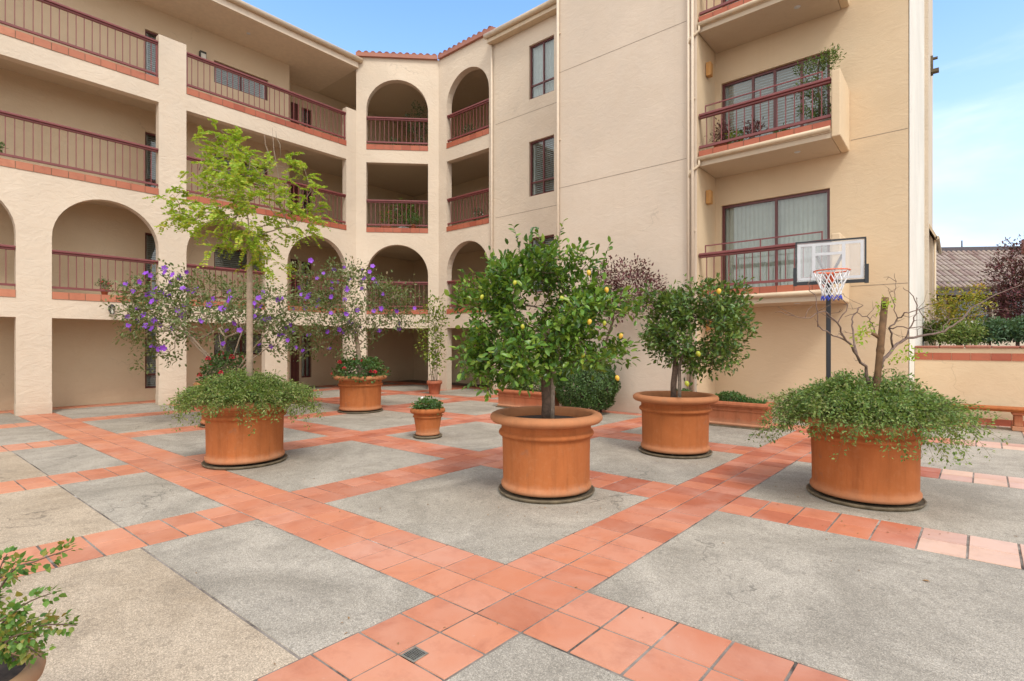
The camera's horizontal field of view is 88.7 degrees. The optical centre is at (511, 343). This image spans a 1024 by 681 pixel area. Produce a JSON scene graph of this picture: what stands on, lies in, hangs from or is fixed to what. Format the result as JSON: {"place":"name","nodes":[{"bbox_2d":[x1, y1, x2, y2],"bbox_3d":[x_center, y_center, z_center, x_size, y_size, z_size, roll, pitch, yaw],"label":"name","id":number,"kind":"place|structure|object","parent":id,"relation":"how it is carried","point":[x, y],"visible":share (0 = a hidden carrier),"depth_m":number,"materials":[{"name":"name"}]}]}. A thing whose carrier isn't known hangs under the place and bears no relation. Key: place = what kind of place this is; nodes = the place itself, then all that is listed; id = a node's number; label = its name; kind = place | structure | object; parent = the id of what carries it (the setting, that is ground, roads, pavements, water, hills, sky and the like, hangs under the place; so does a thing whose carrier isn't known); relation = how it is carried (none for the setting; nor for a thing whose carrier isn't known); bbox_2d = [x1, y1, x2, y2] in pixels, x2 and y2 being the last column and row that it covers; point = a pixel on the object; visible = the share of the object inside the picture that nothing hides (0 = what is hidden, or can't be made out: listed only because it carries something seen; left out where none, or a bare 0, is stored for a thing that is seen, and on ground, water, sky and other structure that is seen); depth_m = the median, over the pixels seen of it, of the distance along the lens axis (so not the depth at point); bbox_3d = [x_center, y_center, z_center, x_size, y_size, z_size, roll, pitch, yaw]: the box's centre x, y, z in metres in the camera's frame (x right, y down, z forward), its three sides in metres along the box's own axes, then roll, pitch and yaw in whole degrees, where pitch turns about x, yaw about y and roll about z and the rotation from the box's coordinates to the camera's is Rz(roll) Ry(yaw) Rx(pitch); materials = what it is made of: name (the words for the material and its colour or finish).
{"place":"outdoors","nodes":[
{"label":"outdoors","id":0,"kind":"place"},
{"bbox_2d":[400,380,487,387],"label":"ground","id":1,"kind":"structure","parent":0,"point":[457,384],"depth_m":21.80,"materials":[{"name":"grey concrete"}]},
{"bbox_2d":[0,0,941,420],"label":"apartment building","id":2,"kind":"structure","parent":1,"relation":"on","point":[594,122],"depth_m":13.55,"materials":[{"name":"beige paint"}]},
{"bbox_2d":[0,142,8,152],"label":"potted plant","id":3,"kind":"object","parent":2,"relation":"on","point":[2,143],"visible":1,"depth_m":11.78,"materials":[{"name":"green plant"}]},
{"bbox_2d":[95,278,113,294],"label":"potted plant","id":4,"kind":"object","parent":2,"relation":"on","point":[105,287],"visible":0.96,"depth_m":13.19,"materials":[{"name":"green plant"}]},
{"bbox_2d":[145,328,155,387],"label":"window","id":5,"kind":"structure","parent":2,"relation":"in","point":[148,359],"depth_m":15.33,"materials":[{"name":"grey glass"}]},
{"bbox_2d":[145,233,155,291],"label":"window","id":6,"kind":"structure","parent":2,"relation":"in","point":[147,256],"depth_m":15.32,"materials":[{"name":"black glass"}]},
{"bbox_2d":[145,132,155,187],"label":"window","id":7,"kind":"structure","parent":2,"relation":"in","point":[146,134],"depth_m":15.31,"materials":[{"name":"black glass"}]},
{"bbox_2d":[145,30,156,75],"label":"window","id":8,"kind":"structure","parent":2,"relation":"in","point":[146,43],"depth_m":15.28,"materials":[{"name":"grey glass"}]},
{"bbox_2d":[214,333,261,354],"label":"window","id":9,"kind":"structure","parent":2,"relation":"in","point":[241,346],"depth_m":17.16,"materials":[{"name":"black glass"}]},
{"bbox_2d":[214,247,261,270],"bbox_3d":[-8.951,-2.730,17.240,0.140,0.696,1.696,0,0,40],"label":"window","id":10,"kind":"structure","parent":2,"relation":"in","point":[239,251],"depth_m":17.07,"materials":[{"name":"grey glass"}]},
{"bbox_2d":[214,61,266,99],"bbox_3d":[-8.951,-8.610,17.240,0.140,0.696,1.696,0,0,40],"label":"window","id":11,"kind":"structure","parent":2,"relation":"in","point":[240,78],"depth_m":17.21,"materials":[{"name":"grey glass"}]},
{"bbox_2d":[215,155,266,187],"bbox_3d":[-8.951,-5.650,17.240,0.140,0.696,1.696,0,0,40],"label":"window","id":12,"kind":"structure","parent":2,"relation":"in","point":[215,155],"depth_m":17.42,"materials":[{"name":"grey glass"}]},
{"bbox_2d":[291,333,298,386],"bbox_3d":[-8.152,0.600,19.693,0.080,2.080,0.306,0,0,40],"label":"door","id":13,"kind":"structure","parent":2,"relation":"in","point":[294,363],"depth_m":19.68,"materials":[{"name":"wood"}]},
{"bbox_2d":[291,259,298,305],"bbox_3d":[-8.152,-2.140,19.693,0.080,2.080,0.306,0,0,40],"label":"door","id":14,"kind":"structure","parent":2,"relation":"in","point":[292,280],"depth_m":19.67,"materials":[{"name":"metal"}]},
{"bbox_2d":[291,182,298,215],"bbox_3d":[-8.168,-5.060,19.706,0.040,2.080,0.306,0,0,40],"label":"door","id":15,"kind":"structure","parent":2,"relation":"in","point":[295,187],"depth_m":19.71,"materials":[{"name":"metal"}]},
{"bbox_2d":[291,102,298,123],"bbox_3d":[-8.168,-8.020,19.706,0.040,2.080,0.306,0,0,40],"label":"door","id":16,"kind":"structure","parent":2,"relation":"in","point":[295,105],"depth_m":19.68,"materials":[{"name":"metal"}]},
{"bbox_2d":[302,334,309,377],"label":"window","id":17,"kind":"structure","parent":2,"relation":"in","point":[304,362],"depth_m":20.17,"materials":[{"name":"black glass"}]},
{"bbox_2d":[302,262,309,305],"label":"window","id":18,"kind":"structure","parent":2,"relation":"in","point":[304,272],"depth_m":20.17,"materials":[{"name":"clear glass"}]},
{"bbox_2d":[302,189,309,216],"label":"window","id":19,"kind":"structure","parent":2,"relation":"in","point":[304,192],"depth_m":20.16,"materials":[{"name":"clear glass"}]},
{"bbox_2d":[302,108,309,127],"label":"window","id":20,"kind":"structure","parent":2,"relation":"in","point":[304,114],"depth_m":20.14,"materials":[{"name":"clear glass"}]},
{"bbox_2d":[377,204,393,227],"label":"potted plant","id":21,"kind":"object","parent":2,"relation":"on","point":[386,216],"visible":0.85,"depth_m":19.17,"materials":[{"name":"green plant"}]},
{"bbox_2d":[388,136,399,144],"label":"potted plant","id":22,"kind":"object","parent":2,"relation":"on","point":[392,140],"visible":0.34,"depth_m":19.09,"materials":[{"name":"green plant"}]},
{"bbox_2d":[388,197,418,227],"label":"potted plant","id":23,"kind":"object","parent":2,"relation":"on","point":[409,213],"visible":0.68,"depth_m":19.43,"materials":[{"name":"green plant"}]},
{"bbox_2d":[404,212,422,227],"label":"potted plant","id":24,"kind":"object","parent":2,"relation":"on","point":[413,219],"visible":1,"depth_m":18.80,"materials":[{"name":"green plant"}]},
{"bbox_2d":[405,101,427,145],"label":"potted plant","id":25,"kind":"object","parent":2,"relation":"on","point":[413,128],"visible":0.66,"depth_m":19.93,"materials":[{"name":"green plant"}]},
{"bbox_2d":[462,124,475,136],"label":"potted plant","id":26,"kind":"object","parent":2,"relation":"on","point":[470,127],"visible":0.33,"depth_m":18.53,"materials":[{"name":"green plant"}]},
{"bbox_2d":[472,207,484,220],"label":"potted plant","id":27,"kind":"object","parent":2,"relation":"on","point":[481,212],"visible":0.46,"depth_m":18.26,"materials":[{"name":"green plant"}]},
{"bbox_2d":[530,36,553,98],"bbox_3d":[0.972,-8.365,15.959,0.946,1.666,0.125,0,0,40],"label":"window","id":28,"kind":"structure","parent":2,"relation":"in","point":[544,54],"depth_m":16.02,"materials":[{"name":"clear glass"}]},
{"bbox_2d":[530,136,553,195],"bbox_3d":[0.977,-5.385,15.964,0.946,1.686,0.140,0,0,40],"label":"window","id":29,"kind":"structure","parent":2,"relation":"in","point":[544,179],"depth_m":16.06,"materials":[{"name":"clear glass"}]},
{"bbox_2d":[530,235,553,292],"bbox_3d":[0.977,-2.410,15.964,0.946,1.696,0.140,0,0,40],"label":"window","id":30,"kind":"structure","parent":2,"relation":"in","point":[534,239],"depth_m":16.00,"materials":[{"name":"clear glass"}]},
{"bbox_2d":[704,118,734,146],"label":"potted plant","id":31,"kind":"object","parent":2,"relation":"on","point":[718,136],"visible":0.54,"depth_m":11.48,"materials":[{"name":"green plant"}]},
{"bbox_2d":[724,127,745,143],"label":"potted plant","id":32,"kind":"object","parent":2,"relation":"on","point":[731,135],"visible":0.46,"depth_m":11.28,"materials":[{"name":"green plant"}]},
{"bbox_2d":[738,115,766,138],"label":"potted plant","id":33,"kind":"object","parent":2,"relation":"on","point":[757,126],"visible":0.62,"depth_m":11.07,"materials":[{"name":"green plant"}]},
{"bbox_2d":[722,189,829,288],"bbox_3d":[5.804,-2.190,11.603,2.191,2.056,0.125,0,0,40],"label":"window","id":34,"kind":"structure","parent":2,"relation":"in","point":[808,212],"depth_m":11.59,"materials":[{"name":"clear glass"}]},
{"bbox_2d":[722,51,829,141],"bbox_3d":[5.809,-5.075,11.609,2.191,1.986,0.140,0,0,40],"label":"window","id":35,"kind":"structure","parent":2,"relation":"in","point":[725,91],"depth_m":11.58,"materials":[{"name":"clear glass"}]},
{"bbox_2d":[915,345,1023,426],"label":"garden wall","id":36,"kind":"structure","parent":1,"relation":"on","point":[985,375],"depth_m":10.68,"materials":[{"name":"paint"}]},
{"bbox_2d":[0,382,1023,680],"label":"pavement","id":37,"kind":"structure","parent":0,"point":[818,600],"depth_m":3.84,"materials":[{"name":"grey concrete"}]},
{"bbox_2d":[0,645,45,680],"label":"corner pot","id":38,"kind":"object","parent":37,"relation":"on","point":[23,672],"visible":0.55,"depth_m":2.04,"materials":[{"name":"orange ceramic"}]},
{"bbox_2d":[0,536,82,669],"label":"corner plant","id":39,"kind":"object","parent":38,"relation":"on","point":[23,643],"visible":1,"depth_m":1.89,"materials":[{"name":"green plant"}]},
{"bbox_2d":[194,400,293,469],"bbox_3d":[-3.716,1.200,7.301,1.252,0.879,1.252,0,0,0],"label":"terracotta planter","id":40,"kind":"object","parent":37,"relation":"on","point":[231,444],"visible":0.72,"depth_m":6.88,"materials":[{"name":"ceramic"}]},
{"bbox_2d":[142,118,336,376],"bbox_3d":[-3.712,-1.116,7.333,2.033,3.952,2.052,0,0,40],"label":"feathery tree","id":41,"kind":"object","parent":40,"relation":"on","point":[231,180],"visible":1,"depth_m":7.17,"materials":[{"name":"green plant"}]},
{"bbox_2d":[159,367,326,435],"bbox_3d":[-3.738,0.727,7.326,2.161,0.861,2.131,0,0,40],"label":"trailing shrub","id":42,"kind":"object","parent":40,"relation":"on","point":[216,391],"visible":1,"depth_m":6.89,"materials":[{"name":"green plant"}]},
{"bbox_2d":[410,406,444,438],"bbox_3d":[-1.481,1.379,9.200,0.610,0.519,0.610,0,0,40],"label":"planter","id":43,"kind":"object","parent":37,"relation":"on","point":[427,423],"visible":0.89,"depth_m":9.00,"materials":[{"name":"ceramic"}]},
{"bbox_2d":[409,395,444,414],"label":"white flower plant","id":44,"kind":"object","parent":43,"relation":"on","point":[431,403],"visible":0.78,"depth_m":9.12,"materials":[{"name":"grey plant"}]},
{"bbox_2d":[495,388,558,407],"bbox_3d":[0.402,1.404,13.247,1.717,0.468,0.607,0,0,40],"label":"trough planter","id":45,"kind":"object","parent":37,"relation":"on","point":[507,398],"visible":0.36,"depth_m":13.13,"materials":[{"name":"orange ceramic"}]},
{"bbox_2d":[504,375,555,391],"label":"trough plants","id":46,"kind":"object","parent":45,"relation":"on","point":[525,386],"visible":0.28,"depth_m":13.18,"materials":[{"name":"green plant"}]},
{"bbox_2d":[490,406,602,503],"bbox_3d":[0.382,1.200,5.862,1.252,0.879,1.252,0,0,40],"label":"terracotta planter","id":47,"kind":"object","parent":37,"relation":"on","point":[546,461],"visible":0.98,"depth_m":5.43,"materials":[{"name":"ceramic"}]},
{"bbox_2d":[444,218,650,418],"bbox_3d":[0.256,-0.243,5.837,2.087,2.211,2.105,0,0,40],"label":"lemon tree","id":48,"kind":"object","parent":47,"relation":"on","point":[513,357],"visible":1,"depth_m":5.58,"materials":[{"name":"green plant"}]},
{"bbox_2d":[555,359,620,410],"bbox_3d":[1.725,0.930,12.241,1.579,1.420,1.564,0,0,40],"label":"round shrub","id":49,"kind":"object","parent":37,"relation":"on","point":[586,389],"visible":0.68,"depth_m":11.75,"materials":[{"name":"green plant"}]},
{"bbox_2d":[578,253,668,411],"bbox_3d":[2.509,-0.214,11.944,2.408,3.715,1.150,0,0,40],"label":"plum shrub","id":50,"kind":"object","parent":37,"relation":"on","point":[632,277],"visible":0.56,"depth_m":11.77,"materials":[{"name":"purple plant"}]},
{"bbox_2d":[633,391,718,458],"bbox_3d":[2.472,1.200,7.950,1.252,0.879,1.252,0,0,-34],"label":"terracotta planter","id":51,"kind":"object","parent":37,"relation":"on","point":[675,427],"visible":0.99,"depth_m":7.53,"materials":[{"name":"ceramic"}]},
{"bbox_2d":[625,273,762,396],"bbox_3d":[2.767,-0.115,7.938,1.854,1.951,1.878,0,0,40],"label":"lemon tree","id":52,"kind":"object","parent":51,"relation":"on","point":[677,301],"visible":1,"depth_m":7.72,"materials":[{"name":"green plant"}]},
{"bbox_2d":[709,400,775,430],"bbox_3d":[4.186,1.389,10.704,2.118,0.498,0.588,0,0,40],"label":"trough planter","id":53,"kind":"object","parent":37,"relation":"on","point":[733,414],"visible":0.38,"depth_m":10.18,"materials":[{"name":"orange ceramic"}]},
{"bbox_2d":[677,388,766,403],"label":"trough plants","id":54,"kind":"object","parent":53,"relation":"on","point":[731,396],"visible":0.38,"depth_m":10.41,"materials":[{"name":"green plant"}]},
{"bbox_2d":[793,237,868,380],"bbox_3d":[4.915,0.028,8.113,0.980,3.219,1.608,0,0,28],"label":"basketball hoop","id":55,"kind":"object","parent":37,"relation":"on","point":[831,279],"visible":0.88,"depth_m":7.90,"materials":[{"name":"metal"}]},
{"bbox_2d":[801,415,936,511],"bbox_3d":[3.771,1.200,5.619,1.252,0.879,1.252,0,0,4],"label":"terracotta planter","id":56,"kind":"object","parent":37,"relation":"on","point":[867,475],"visible":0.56,"depth_m":5.21,"materials":[{"name":"ceramic"}]},
{"bbox_2d":[748,363,1010,468],"bbox_3d":[3.760,0.700,5.610,2.281,0.994,2.244,0,0,40],"label":"trailing shrub","id":57,"kind":"object","parent":56,"relation":"on","point":[838,397],"visible":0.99,"depth_m":5.13,"materials":[{"name":"green plant"}]},
{"bbox_2d":[871,297,888,396],"bbox_3d":[3.890,0.194,5.552,0.204,1.378,0.080,0,0,2],"label":"wooden stake","id":58,"kind":"object","parent":56,"relation":"on","point":[880,348],"visible":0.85,"depth_m":5.53,"materials":[{"name":"brown wood"}]},
{"bbox_2d":[775,272,1021,383],"bbox_3d":[4.295,-0.164,5.664,3.464,1.187,0.807,0,0,-11],"label":"bare tree","id":59,"kind":"object","parent":58,"relation":"attached to","point":[886,356],"visible":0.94,"depth_m":5.57,"materials":[{"name":"brown plant"}]},
{"bbox_2d":[953,404,1023,431],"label":"terracotta bench","id":60,"kind":"object","parent":37,"relation":"on","point":[1017,413],"visible":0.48,"depth_m":9.84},
{"bbox_2d":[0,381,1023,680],"bbox_3d":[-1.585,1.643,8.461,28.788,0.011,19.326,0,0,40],"label":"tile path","id":61,"kind":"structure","parent":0,"point":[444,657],"depth_m":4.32,"materials":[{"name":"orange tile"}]},
{"bbox_2d":[193,381,206,427],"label":"terracotta planter","id":62,"kind":"object","parent":61,"relation":"on","point":[202,423],"visible":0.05,"depth_m":10.27,"materials":[{"name":"ceramic"}]},
{"bbox_2d":[99,258,326,376],"bbox_3d":[-5.965,-0.389,10.672,3.744,2.528,3.404,0,0,40],"label":"purple shrub","id":63,"kind":"object","parent":62,"relation":"on","point":[148,299],"visible":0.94,"depth_m":10.44,"materials":[{"name":"green plant"}]},
{"bbox_2d":[195,348,255,381],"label":"geranium","id":64,"kind":"object","parent":62,"relation":"on","point":[221,362],"visible":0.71,"depth_m":10.54,"materials":[{"name":"green plant"}]},
{"bbox_2d":[333,375,386,413],"bbox_3d":[-3.689,1.200,12.749,1.252,0.879,1.252,0,0,26],"label":"terracotta planter","id":65,"kind":"object","parent":61,"relation":"on","point":[364,397],"visible":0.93,"depth_m":12.32,"materials":[{"name":"ceramic"}]},
{"bbox_2d":[273,254,430,374],"bbox_3d":[-3.909,-0.655,12.769,3.247,3.046,2.816,0,0,40],"label":"purple shrub","id":66,"kind":"object","parent":65,"relation":"on","point":[350,326],"visible":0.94,"depth_m":12.57,"materials":[{"name":"green plant"}]},
{"bbox_2d":[330,354,390,382],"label":"geranium","id":67,"kind":"object","parent":65,"relation":"on","point":[367,364],"visible":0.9,"depth_m":12.51,"materials":[{"name":"green plant"}]},
{"bbox_2d":[401,646,427,662],"bbox_3d":[-0.513,1.634,2.757,0.104,0.003,0.104,0,0,38],"label":"floor drain","id":68,"kind":"object","parent":61,"relation":"on","point":[414,654],"visible":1,"depth_m":2.75,"materials":[{"name":"metal"}]},
{"bbox_2d":[427,380,441,393],"bbox_3d":[-2.533,1.417,17.100,0.504,0.435,0.504,0,0,40],"label":"nursery pot","id":69,"kind":"object","parent":61,"relation":"on","point":[434,387],"visible":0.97,"depth_m":16.93,"materials":[{"name":"ceramic"}]},
{"bbox_2d":[411,290,453,380],"bbox_3d":[-2.584,-0.243,16.951,1.414,3.012,0.828,0,0,-11],"label":"climbing plant","id":70,"kind":"object","parent":69,"relation":"on","point":[435,354],"visible":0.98,"depth_m":16.91,"materials":[{"name":"green plant"}]},
{"bbox_2d":[242,0,1023,246],"label":"sky","id":71,"kind":"structure","parent":0,"point":[978,86],"materials":[{"name":"blue"}]},
{"bbox_2d":[806,118,830,124],"bbox_3d":[6.082,-4.282,10.381,0.440,0.260,0.440,0,0,40],"label":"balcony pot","id":72,"kind":"object","parent":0,"point":[818,121],"visible":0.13,"depth_m":10.21,"materials":[{"name":"grey"}]},
{"bbox_2d":[792,43,845,118],"bbox_3d":[6.071,-5.099,10.380,0.989,1.397,0.719,0,0,40],"label":"balcony tree","id":73,"kind":"object","parent":72,"relation":"on","point":[823,60],"visible":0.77,"depth_m":10.36,"materials":[{"name":"green plant"}]},
{"bbox_2d":[936,239,1023,347],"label":"neighbouring house","id":74,"kind":"structure","parent":0,"point":[959,267],"depth_m":25.57,"materials":[{"name":"beige paint"}]},
{"bbox_2d":[953,299,988,317],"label":"window","id":75,"kind":"structure","parent":74,"relation":"in","point":[987,314],"depth_m":25.24,"materials":[{"name":"glass"}]},
{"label":"planting bed","id":76,"kind":"structure","parent":0,"visible":0},
{"bbox_2d":[923,315,955,347],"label":"shrub","id":77,"kind":"object","parent":76,"relation":"on","point":[929,337],"visible":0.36,"depth_m":14.12,"materials":[{"name":"green plant"}]},
{"bbox_2d":[922,279,998,329],"bbox_3d":[11.615,-0.655,13.614,1.579,1.989,1.338,0,0,40],"label":"yellow shrub","id":78,"kind":"object","parent":76,"relation":"on","point":[942,305],"visible":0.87,"depth_m":13.49,"materials":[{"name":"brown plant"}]},
{"bbox_2d":[932,317,995,346],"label":"shrub","id":79,"kind":"object","parent":76,"relation":"on","point":[960,333],"visible":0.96,"depth_m":12.80,"materials":[{"name":"green plant"}]},
{"bbox_2d":[965,313,1022,345],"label":"shrub","id":80,"kind":"object","parent":76,"relation":"on","point":[998,328],"visible":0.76,"depth_m":12.73,"materials":[{"name":"green plant"}]},
{"bbox_2d":[977,234,1023,345],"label":"plum tree","id":81,"kind":"object","parent":76,"relation":"on","point":[1004,303],"visible":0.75,"depth_m":13.91,"materials":[{"name":"purple plant"}]},
{"bbox_2d":[1002,315,1023,345],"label":"shrub","id":82,"kind":"object","parent":76,"relation":"on","point":[1020,331],"visible":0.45,"depth_m":12.79,"materials":[{"name":"green plant"}]}
]}

